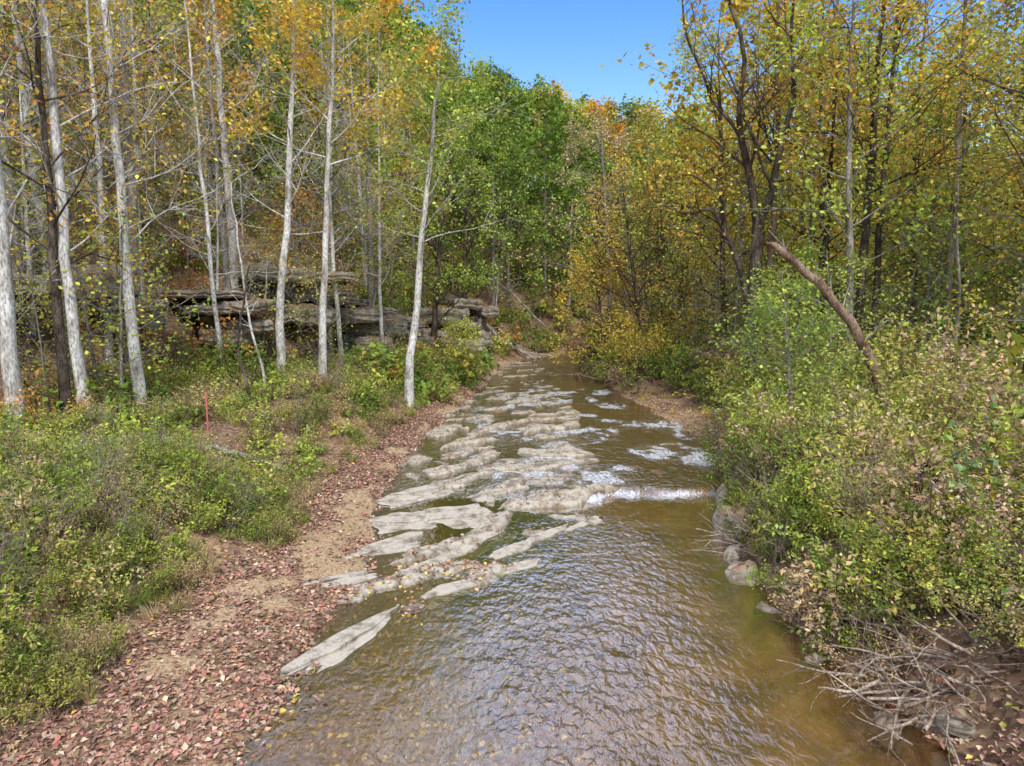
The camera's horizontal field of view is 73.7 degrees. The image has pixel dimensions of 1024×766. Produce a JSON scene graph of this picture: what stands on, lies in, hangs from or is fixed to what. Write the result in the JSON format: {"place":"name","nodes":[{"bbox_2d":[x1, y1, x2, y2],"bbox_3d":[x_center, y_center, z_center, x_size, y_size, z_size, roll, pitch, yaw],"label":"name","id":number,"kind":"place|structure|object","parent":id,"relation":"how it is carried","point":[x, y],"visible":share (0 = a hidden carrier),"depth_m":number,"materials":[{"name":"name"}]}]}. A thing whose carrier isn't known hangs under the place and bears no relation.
{"place":"outdoors","nodes":[
{"label":"outdoors","id":0,"kind":"place"},
{"bbox_2d":[0,39,1023,765],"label":"forest ground","id":1,"kind":"structure","parent":0,"point":[836,737],"depth_m":11.52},
{"bbox_2d":[0,19,34,146],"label":"maple tree","id":2,"kind":"object","parent":1,"relation":"on","point":[2,35],"visible":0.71,"depth_m":23.77,"materials":[{"name":"yellow plant"}]},
{"bbox_2d":[13,272,50,309],"bbox_3d":[-20.255,-3.555,26.108,5.697,2.559,12.310,-3,8,-25],"label":"rock outcrop","id":3,"kind":"object","parent":1,"relation":"on","point":[25,278],"visible":0.25,"depth_m":23.82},
{"bbox_2d":[0,0,101,275],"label":"sycamore tree","id":4,"kind":"object","parent":1,"relation":"on","point":[24,97],"visible":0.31,"depth_m":27.65,"materials":[{"name":"white plant"}]},
{"bbox_2d":[0,0,112,435],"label":"sycamore tree","id":5,"kind":"object","parent":1,"relation":"on","point":[11,374],"visible":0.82,"depth_m":18.91,"materials":[{"name":"white plant"}]},
{"bbox_2d":[0,0,155,327],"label":"maple tree","id":6,"kind":"object","parent":1,"relation":"on","point":[17,237],"visible":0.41,"depth_m":25.14,"materials":[{"name":"yellow plant"}]},
{"bbox_2d":[0,0,171,423],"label":"hickory tree","id":7,"kind":"object","parent":1,"relation":"on","point":[64,384],"visible":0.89,"depth_m":19.83,"materials":[{"name":"yellow plant"}]},
{"bbox_2d":[1,0,194,368],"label":"sycamore tree","id":8,"kind":"object","parent":1,"relation":"on","point":[97,143],"visible":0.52,"depth_m":26.52,"materials":[{"name":"grey plant"}]},
{"bbox_2d":[0,0,228,409],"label":"sycamore tree","id":9,"kind":"object","parent":1,"relation":"on","point":[137,370],"visible":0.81,"depth_m":21.59,"materials":[{"name":"white plant"}]},
{"bbox_2d":[59,262,169,330],"bbox_3d":[-18.221,-3.734,30.004,10.511,2.944,4.630,7,10,41],"label":"rock outcrop","id":10,"kind":"object","parent":1,"relation":"on","point":[111,304],"visible":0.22,"depth_m":27.16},
{"bbox_2d":[0,0,235,424],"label":"sycamore tree","id":11,"kind":"object","parent":1,"relation":"on","point":[79,369],"visible":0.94,"depth_m":20.06,"materials":[{"name":"white plant"}]},
{"bbox_2d":[69,0,179,298],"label":"sycamore tree","id":12,"kind":"object","parent":1,"relation":"on","point":[135,116],"visible":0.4,"depth_m":31.59,"materials":[{"name":"grey plant"}]},
{"bbox_2d":[21,0,266,298],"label":"beech tree","id":13,"kind":"object","parent":1,"relation":"on","point":[131,195],"visible":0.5,"depth_m":29.73,"materials":[{"name":"yellow plant"}]},
{"bbox_2d":[75,0,325,353],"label":"beech tree","id":14,"kind":"object","parent":1,"relation":"on","point":[225,262],"visible":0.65,"depth_m":32.72,"materials":[{"name":"yellow plant"}]},
{"bbox_2d":[98,0,312,370],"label":"sycamore tree","id":15,"kind":"object","parent":1,"relation":"on","point":[210,266],"visible":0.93,"depth_m":28.08,"materials":[{"name":"white plant"}]},
{"bbox_2d":[156,289,275,346],"bbox_3d":[-15.159,-3.224,34.421,5.004,2.926,11.918,-5,9,-34],"label":"rock outcrop","id":16,"kind":"object","parent":1,"relation":"on","point":[226,298],"visible":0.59,"depth_m":30.73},
{"bbox_2d":[129,0,320,289],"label":"sycamore tree","id":17,"kind":"object","parent":1,"relation":"on","point":[229,215],"visible":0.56,"depth_m":36.06,"materials":[{"name":"white plant"}]},
{"bbox_2d":[160,436,302,478],"bbox_3d":[-7.609,2.184,19.023,3.693,1.685,1.719,-6,10,-40],"label":"fallen log","id":18,"kind":"object","parent":1,"relation":"on","point":[217,446],"visible":0.36,"depth_m":19.48,"materials":[{"name":"wood"}]},
{"bbox_2d":[208,265,256,408],"bbox_3d":[-9.841,-1.593,24.130,1.634,5.144,1.150,3,8,19],"label":"dead sapling","id":19,"kind":"object","parent":1,"relation":"on","point":[238,354],"visible":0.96,"depth_m":24.26,"materials":[{"name":"wood"}]},
{"bbox_2d":[225,182,267,384],"bbox_3d":[-10.864,-3.897,27.732,1.306,8.490,1.893,-4,9,-29],"label":"dead sapling","id":20,"kind":"object","parent":1,"relation":"on","point":[251,330],"visible":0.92,"depth_m":27.77,"materials":[{"name":"wood"}]},
{"bbox_2d":[188,0,377,373],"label":"sycamore tree","id":21,"kind":"object","parent":1,"relation":"on","point":[280,337],"visible":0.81,"depth_m":30.04,"materials":[{"name":"white plant"}]},
{"bbox_2d":[238,262,354,326],"bbox_3d":[-12.986,-4.963,39.260,5.452,3.849,11.989,-5,9,-31],"label":"rock outcrop","id":22,"kind":"object","parent":1,"relation":"on","point":[343,277],"visible":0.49,"depth_m":35.90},
{"bbox_2d":[216,0,447,379],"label":"sycamore tree","id":23,"kind":"object","parent":1,"relation":"on","point":[288,19],"visible":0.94,"depth_m":29.73,"materials":[{"name":"yellow plant"}]},
{"bbox_2d":[257,0,406,360],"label":"beech tree","id":24,"kind":"object","parent":1,"relation":"on","point":[336,172],"visible":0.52,"depth_m":36.37,"materials":[{"name":"yellow plant"}]},
{"bbox_2d":[280,8,393,361],"bbox_3d":[-8.860,-9.300,35.191,5.878,18.445,5.468,0,8,0],"label":"sycamore tree","id":25,"kind":"object","parent":1,"relation":"on","point":[338,322],"visible":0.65,"depth_m":35.06,"materials":[{"name":"grey plant"}]},
{"bbox_2d":[280,606,398,676],"bbox_3d":[-2.798,4.479,11.907,0.637,0.212,2.878,4,8,27],"label":"rock slab","id":26,"kind":"object","parent":1,"relation":"on","point":[335,650],"visible":0.99,"depth_m":11.60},
{"bbox_2d":[303,571,377,587],"bbox_3d":[-3.536,4.112,14.113,1.573,0.165,0.484,-5,9,-34],"label":"rock slab","id":27,"kind":"object","parent":1,"relation":"on","point":[353,578],"visible":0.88,"depth_m":14.16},
{"bbox_2d":[275,0,448,305],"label":"maple tree","id":28,"kind":"object","parent":1,"relation":"on","point":[370,241],"visible":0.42,"depth_m":40.81,"materials":[{"name":"yellow plant"}]},
{"bbox_2d":[330,292,407,354],"bbox_3d":[-9.818,-3.854,43.548,5.827,3.898,10.826,-2,8,-14],"label":"rock outcrop","id":29,"kind":"object","parent":1,"relation":"on","point":[361,319],"visible":0.54,"depth_m":39.54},
{"bbox_2d":[345,531,422,558],"bbox_3d":[-3.045,3.923,16.151,2.676,0.186,0.976,-6,10,-40],"label":"rock slab","id":30,"kind":"object","parent":1,"relation":"on","point":[399,543],"visible":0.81,"depth_m":16.23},
{"bbox_2d":[330,52,441,342],"bbox_3d":[-7.558,-9.199,38.414,4.734,17.684,7.155,-6,10,-38],"label":"sycamore tree","id":31,"kind":"object","parent":1,"relation":"on","point":[379,236],"visible":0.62,"depth_m":38.12,"materials":[{"name":"grey plant"}]},
{"bbox_2d":[376,314,434,353],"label":"rock outcrop","id":32,"kind":"object","parent":1,"relation":"on","point":[422,324],"visible":0.17,"depth_m":43.99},
{"bbox_2d":[376,483,453,508],"bbox_3d":[-2.832,3.334,20.382,2.665,0.173,1.293,-6,10,-40],"label":"rock slab","id":33,"kind":"object","parent":1,"relation":"on","point":[401,498],"visible":0.91,"depth_m":20.05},
{"bbox_2d":[369,503,490,533],"bbox_3d":[-2.056,3.668,18.198,3.501,0.187,2.105,-3,8,-19],"label":"rock slab","id":34,"kind":"object","parent":1,"relation":"on","point":[466,516],"visible":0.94,"depth_m":18.19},
{"bbox_2d":[390,544,477,578],"bbox_3d":[-1.578,4.075,15.238,0.689,0.194,3.025,6,10,39],"label":"rock slab","id":35,"kind":"object","parent":1,"relation":"on","point":[457,552],"visible":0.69,"depth_m":15.46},
{"bbox_2d":[318,0,550,407],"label":"sycamore tree","id":36,"kind":"object","parent":1,"relation":"on","point":[410,352],"visible":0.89,"depth_m":31.28,"materials":[{"name":"green plant"}]},
{"bbox_2d":[358,80,520,350],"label":"maple tree","id":37,"kind":"object","parent":1,"relation":"on","point":[436,285],"visible":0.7,"depth_m":45.87,"materials":[{"name":"green plant"}]},
{"bbox_2d":[418,306,485,352],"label":"rock outcrop","id":38,"kind":"object","parent":1,"relation":"on","point":[442,312],"visible":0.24,"depth_m":49.10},
{"bbox_2d":[432,312,499,374],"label":"shrub","id":39,"kind":"object","parent":1,"relation":"on","point":[454,331],"visible":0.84,"depth_m":40.48,"materials":[{"name":"green plant"}]},
{"bbox_2d":[438,295,499,348],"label":"rock outcrop","id":40,"kind":"object","parent":1,"relation":"on","point":[479,312],"visible":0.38,"depth_m":53.31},
{"bbox_2d":[385,101,563,328],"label":"maple tree","id":41,"kind":"object","parent":1,"relation":"on","point":[465,235],"visible":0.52,"depth_m":55.31,"materials":[{"name":"green plant"}]},
{"bbox_2d":[476,531,498,541],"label":"rock slab","id":42,"kind":"object","parent":1,"relation":"on","point":[483,537],"visible":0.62,"depth_m":16.93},
{"bbox_2d":[421,558,555,608],"bbox_3d":[-0.408,4.181,14.545,3.709,0.166,0.720,-6,9,-37],"label":"rock slab","id":43,"kind":"object","parent":1,"relation":"on","point":[445,588],"visible":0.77,"depth_m":14.10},
{"bbox_2d":[469,260,545,326],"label":"fallen log","id":44,"kind":"object","parent":1,"relation":"on","point":[521,302],"visible":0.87,"depth_m":63.10,"materials":[{"name":"wood"}]},
{"bbox_2d":[487,323,533,358],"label":"fallen log","id":45,"kind":"object","parent":1,"relation":"on","point":[494,333],"visible":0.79,"depth_m":59.56,"materials":[{"name":"wood"}]},
{"bbox_2d":[0,25,1023,754],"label":"undergrowth","id":46,"kind":"object","parent":1,"relation":"on","point":[72,477],"visible":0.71,"depth_m":18.64,"materials":[{"name":"green plant"}]},
{"bbox_2d":[0,0,1023,377],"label":"distant forest","id":47,"kind":"object","parent":1,"relation":"on","point":[540,150],"visible":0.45,"depth_m":46.11,"materials":[{"name":"green plant"}]},
{"bbox_2d":[0,232,1023,765],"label":"leaf litter","id":48,"kind":"object","parent":1,"relation":"on","point":[86,754],"visible":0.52,"depth_m":10.46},
{"bbox_2d":[498,328,560,359],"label":"fallen log","id":49,"kind":"object","parent":1,"relation":"on","point":[531,353],"visible":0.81,"depth_m":60.16,"materials":[{"name":"grey wood"}]},
{"bbox_2d":[489,515,606,559],"bbox_3d":[1.108,3.869,17.021,1.022,0.184,4.312,7,10,42],"label":"rock slab","id":50,"kind":"object","parent":1,"relation":"on","point":[509,550],"visible":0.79,"depth_m":16.50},
{"bbox_2d":[548,338,607,380],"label":"driftwood pile","id":51,"kind":"object","parent":1,"relation":"on","point":[574,374],"visible":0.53,"depth_m":47.02,"materials":[{"name":"grey wood"}]},
{"bbox_2d":[511,96,690,331],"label":"sycamore tree","id":52,"kind":"object","parent":1,"relation":"on","point":[597,122],"visible":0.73,"depth_m":54.06,"materials":[{"name":"yellow plant"}]},
{"bbox_2d":[542,242,673,369],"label":"shrub","id":53,"kind":"object","parent":1,"relation":"on","point":[600,283],"visible":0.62,"depth_m":49.24,"materials":[{"name":"yellow plant"}]},
{"bbox_2d":[530,149,716,344],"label":"maple tree","id":54,"kind":"object","parent":1,"relation":"on","point":[635,287],"visible":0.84,"depth_m":46.12,"materials":[{"name":"yellow plant"}]},
{"bbox_2d":[582,303,665,371],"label":"shrub","id":55,"kind":"object","parent":1,"relation":"on","point":[616,339],"visible":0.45,"depth_m":44.61,"materials":[{"name":"yellow plant"}]},
{"bbox_2d":[574,355,714,395],"bbox_3d":[7.497,0.008,38.636,5.490,3.025,10.437,-2,8,-17],"label":"driftwood pile","id":56,"kind":"object","parent":1,"relation":"on","point":[654,380],"visible":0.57,"depth_m":39.43,"materials":[{"name":"brown wood"}]},
{"bbox_2d":[603,304,691,374],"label":"shrub","id":57,"kind":"object","parent":1,"relation":"on","point":[642,346],"visible":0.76,"depth_m":40.43,"materials":[{"name":"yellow plant"}]},
{"bbox_2d":[606,0,834,352],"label":"maple tree","id":58,"kind":"object","parent":1,"relation":"on","point":[722,155],"visible":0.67,"depth_m":38.58,"materials":[{"name":"yellow plant"}]},
{"bbox_2d":[715,484,730,503],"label":"boulder","id":59,"kind":"object","parent":1,"relation":"on","point":[722,488],"visible":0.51,"depth_m":19.92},
{"bbox_2d":[723,545,744,559],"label":"boulder","id":60,"kind":"object","parent":1,"relation":"on","point":[730,550],"visible":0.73,"depth_m":15.62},
{"bbox_2d":[713,505,755,540],"bbox_3d":[5.684,3.554,17.117,0.867,0.981,1.437,-5,9,-34],"label":"boulder","id":61,"kind":"object","parent":1,"relation":"on","point":[718,520],"visible":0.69,"depth_m":16.95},
{"bbox_2d":[633,0,840,386],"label":"oak tree","id":62,"kind":"object","parent":1,"relation":"on","point":[757,246],"visible":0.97,"depth_m":28.17,"materials":[{"name":"yellow plant"}]},
{"bbox_2d":[725,560,757,591],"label":"boulder","id":63,"kind":"object","parent":1,"relation":"on","point":[738,569],"visible":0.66,"depth_m":14.62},
{"bbox_2d":[672,344,816,417],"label":"shrub","id":64,"kind":"object","parent":1,"relation":"on","point":[733,385],"visible":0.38,"depth_m":24.02,"materials":[{"name":"green plant"}]},
{"bbox_2d":[683,466,808,584],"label":"exposed roots","id":65,"kind":"object","parent":1,"relation":"on","point":[732,540],"visible":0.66,"depth_m":16.04,"materials":[{"name":"grey plant"}]},
{"bbox_2d":[704,351,818,425],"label":"shrub","id":66,"kind":"object","parent":1,"relation":"on","point":[745,376],"visible":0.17,"depth_m":26.98,"materials":[{"name":"green plant"}]},
{"bbox_2d":[755,601,779,615],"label":"boulder","id":67,"kind":"object","parent":1,"relation":"on","point":[763,606],"visible":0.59,"depth_m":13.05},
{"bbox_2d":[748,458,810,525],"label":"shrub","id":68,"kind":"object","parent":1,"relation":"on","point":[768,497],"visible":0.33,"depth_m":15.21,"materials":[{"name":"green plant"}]},
{"bbox_2d":[705,269,871,426],"bbox_3d":[8.587,-0.702,21.377,4.858,5.668,4.717,-3,8,-21],"label":"shrub","id":69,"kind":"object","parent":1,"relation":"on","point":[764,300],"visible":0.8,"depth_m":21.43,"materials":[{"name":"green plant"}]},
{"bbox_2d":[729,354,857,450],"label":"shrub","id":70,"kind":"object","parent":1,"relation":"on","point":[837,388],"visible":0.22,"depth_m":19.52,"materials":[{"name":"green plant"}]},
{"bbox_2d":[752,504,839,553],"bbox_3d":[5.829,3.127,14.074,1.692,1.320,1.296,2,8,13],"label":"walnut sapling","id":71,"kind":"object","parent":1,"relation":"on","point":[791,519],"visible":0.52,"depth_m":14.02,"materials":[{"name":"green plant"}]},
{"bbox_2d":[725,245,877,397],"bbox_3d":[10.392,-1.551,24.630,5.540,6.679,4.376,0,8,0],"label":"shrub","id":72,"kind":"object","parent":1,"relation":"on","point":[778,273],"visible":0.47,"depth_m":24.19,"materials":[{"name":"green plant"}]},
{"bbox_2d":[672,0,931,375],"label":"hickory tree","id":73,"kind":"object","parent":1,"relation":"on","point":[770,258],"visible":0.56,"depth_m":29.19,"materials":[{"name":"yellow plant"}]},
{"bbox_2d":[800,654,826,670],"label":"boulder","id":74,"kind":"object","parent":1,"relation":"on","point":[820,659],"visible":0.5,"depth_m":11.22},
{"bbox_2d":[782,532,865,569],"bbox_3d":[5.807,3.366,12.394,1.138,1.210,1.584,-6,9,-36],"label":"walnut sapling","id":75,"kind":"object","parent":1,"relation":"on","point":[813,545],"visible":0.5,"depth_m":12.57,"materials":[{"name":"green plant"}]},
{"bbox_2d":[765,227,890,409],"bbox_3d":[9.295,-1.068,19.598,4.096,6.728,1.489,1,8,8],"label":"dead leaning tree","id":76,"kind":"object","parent":1,"relation":"on","point":[840,309],"visible":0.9,"depth_m":19.66,"materials":[{"name":"wood"}]},
{"bbox_2d":[742,310,918,403],"bbox_3d":[11.275,-0.437,22.642,7.374,4.094,4.923,0,8,0],"label":"shrub","id":77,"kind":"object","parent":1,"relation":"on","point":[843,371],"visible":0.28,"depth_m":22.36,"materials":[{"name":"green plant"}]},
{"bbox_2d":[713,0,987,327],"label":"maple tree","id":78,"kind":"object","parent":1,"relation":"on","point":[822,206],"visible":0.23,"depth_m":34.72,"materials":[{"name":"yellow plant"}]},
{"bbox_2d":[764,344,947,466],"bbox_3d":[8.103,0.899,16.584,4.197,3.596,5.362,0,8,0],"label":"shrub","id":79,"kind":"object","parent":1,"relation":"on","point":[823,404],"visible":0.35,"depth_m":16.66,"materials":[{"name":"green plant"}]},
{"bbox_2d":[774,234,940,390],"bbox_3d":[12.641,-2.069,25.933,5.553,7.085,5.729,0,8,0],"label":"shrub","id":80,"kind":"object","parent":1,"relation":"on","point":[804,252],"visible":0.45,"depth_m":25.23,"materials":[{"name":"green plant"}]},
{"bbox_2d":[720,0,1009,361],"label":"hickory tree","id":81,"kind":"object","parent":1,"relation":"on","point":[864,241],"visible":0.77,"depth_m":26.09,"materials":[{"name":"yellow plant"}]},
{"bbox_2d":[814,526,917,604],"bbox_3d":[6.103,3.170,11.186,1.441,1.571,1.897,-4,8,-25],"label":"walnut sapling","id":82,"kind":"object","parent":1,"relation":"on","point":[852,573],"visible":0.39,"depth_m":11.31,"materials":[{"name":"green plant"}]},
{"bbox_2d":[752,526,992,668],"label":"exposed roots","id":83,"kind":"object","parent":1,"relation":"on","point":[799,621],"visible":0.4,"depth_m":11.81,"materials":[{"name":"brown plant"}]},
{"bbox_2d":[807,435,955,530],"bbox_3d":[7.158,2.060,13.461,2.679,2.212,2.799,0,8,0],"label":"shrub","id":84,"kind":"object","parent":1,"relation":"on","point":[830,471],"visible":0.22,"depth_m":13.33,"materials":[{"name":"green plant"}]},
{"bbox_2d":[785,384,983,512],"bbox_3d":[8.192,1.486,14.195,5.134,2.894,3.445,0,8,0],"label":"shrub","id":85,"kind":"object","parent":1,"relation":"on","point":[878,434],"visible":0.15,"depth_m":14.03,"materials":[{"name":"green plant"}]},
{"bbox_2d":[870,711,904,759],"bbox_3d":[5.277,4.894,9.562,0.442,0.417,0.793,3,8,21],"label":"boulder","id":86,"kind":"object","parent":1,"relation":"on","point":[883,745],"visible":0.66,"depth_m":9.47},
{"bbox_2d":[824,475,952,583],"bbox_3d":[6.486,2.392,11.832,2.005,1.702,2.947,5,9,33],"label":"shrub","id":87,"kind":"object","parent":1,"relation":"on","point":[870,562],"visible":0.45,"depth_m":11.59,"materials":[{"name":"green plant"}]},
{"bbox_2d":[764,0,1023,348],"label":"hickory tree","id":88,"kind":"object","parent":1,"relation":"on","point":[878,240],"visible":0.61,"depth_m":27.35,"materials":[{"name":"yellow plant"}]},
{"bbox_2d":[776,552,1023,765],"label":"driftwood pile","id":89,"kind":"object","parent":1,"relation":"on","point":[926,722],"visible":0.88,"depth_m":9.55,"materials":[{"name":"grey wood"}]},
{"bbox_2d":[810,358,1023,490],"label":"shrub","id":90,"kind":"object","parent":1,"relation":"on","point":[900,420],"visible":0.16,"depth_m":14.57,"materials":[{"name":"green plant"}]},
{"bbox_2d":[821,0,1023,347],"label":"maple tree","id":91,"kind":"object","parent":1,"relation":"on","point":[959,121],"visible":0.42,"depth_m":27.90,"materials":[{"name":"yellow plant"}]},
{"bbox_2d":[835,312,1023,442],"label":"shrub","id":92,"kind":"object","parent":1,"relation":"on","point":[969,400],"visible":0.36,"depth_m":17.28,"materials":[{"name":"green plant"}]},
{"bbox_2d":[897,424,965,544],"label":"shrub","id":93,"kind":"object","parent":1,"relation":"on","point":[923,472],"visible":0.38,"depth_m":12.02,"materials":[{"name":"brown plant"}]},
{"bbox_2d":[864,307,1023,432],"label":"shrub","id":94,"kind":"object","parent":1,"relation":"on","point":[948,364],"visible":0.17,"depth_m":17.31,"materials":[{"name":"green plant"}]},
{"bbox_2d":[884,500,1023,624],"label":"shrub","id":95,"kind":"object","parent":1,"relation":"on","point":[933,598],"visible":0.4,"depth_m":10.15,"materials":[{"name":"green plant"}]},
{"bbox_2d":[936,705,975,739],"bbox_3d":[6.007,4.569,9.164,0.419,0.490,0.406,-4,8,-27],"label":"boulder","id":96,"kind":"object","parent":1,"relation":"on","point":[966,729],"visible":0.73,"depth_m":9.04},
{"bbox_2d":[908,17,1023,277],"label":"maple tree","id":97,"kind":"object","parent":1,"relation":"on","point":[976,140],"visible":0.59,"depth_m":26.24,"materials":[{"name":"yellow plant"}]},
{"bbox_2d":[918,492,1023,654],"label":"shrub","id":98,"kind":"object","parent":1,"relation":"on","point":[1001,557],"visible":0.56,"depth_m":9.63,"materials":[{"name":"green plant"}]},
{"bbox_2d":[921,450,1023,578],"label":"shrub","id":99,"kind":"object","parent":1,"relation":"on","point":[1005,509],"visible":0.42,"depth_m":10.62,"materials":[{"name":"green plant"}]},
{"bbox_2d":[922,560,1023,658],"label":"shrub","id":100,"kind":"object","parent":1,"relation":"on","point":[1008,629],"visible":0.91,"depth_m":9.06,"materials":[{"name":"green plant"}]},
{"bbox_2d":[924,393,1023,521],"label":"broadleaf shrub","id":101,"kind":"object","parent":1,"relation":"on","point":[974,464],"visible":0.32,"depth_m":11.68,"materials":[{"name":"green plant"}]},
{"bbox_2d":[928,303,1023,463],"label":"shrub","id":102,"kind":"object","parent":1,"relation":"on","point":[1009,335],"visible":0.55,"depth_m":15.75,"materials":[{"name":"green plant"}]},
{"bbox_2d":[930,39,1023,386],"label":"maple tree","id":103,"kind":"object","parent":1,"relation":"on","point":[995,106],"visible":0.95,"depth_m":19.58,"materials":[{"name":"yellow plant"}]},
{"bbox_2d":[938,0,1023,340],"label":"maple tree","id":104,"kind":"object","parent":1,"relation":"on","point":[993,195],"visible":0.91,"depth_m":22.48,"materials":[{"name":"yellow plant"}]},
{"bbox_2d":[955,417,1023,554],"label":"shrub","id":105,"kind":"object","parent":1,"relation":"on","point":[992,456],"visible":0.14,"depth_m":12.11,"materials":[{"name":"green plant"}]},
{"bbox_2d":[288,354,935,765],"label":"creek water","id":106,"kind":"structure","parent":0,"point":[670,522],"depth_m":16.49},
{"bbox_2d":[399,0,1023,218],"label":"sky","id":107,"kind":"structure","parent":0,"point":[568,42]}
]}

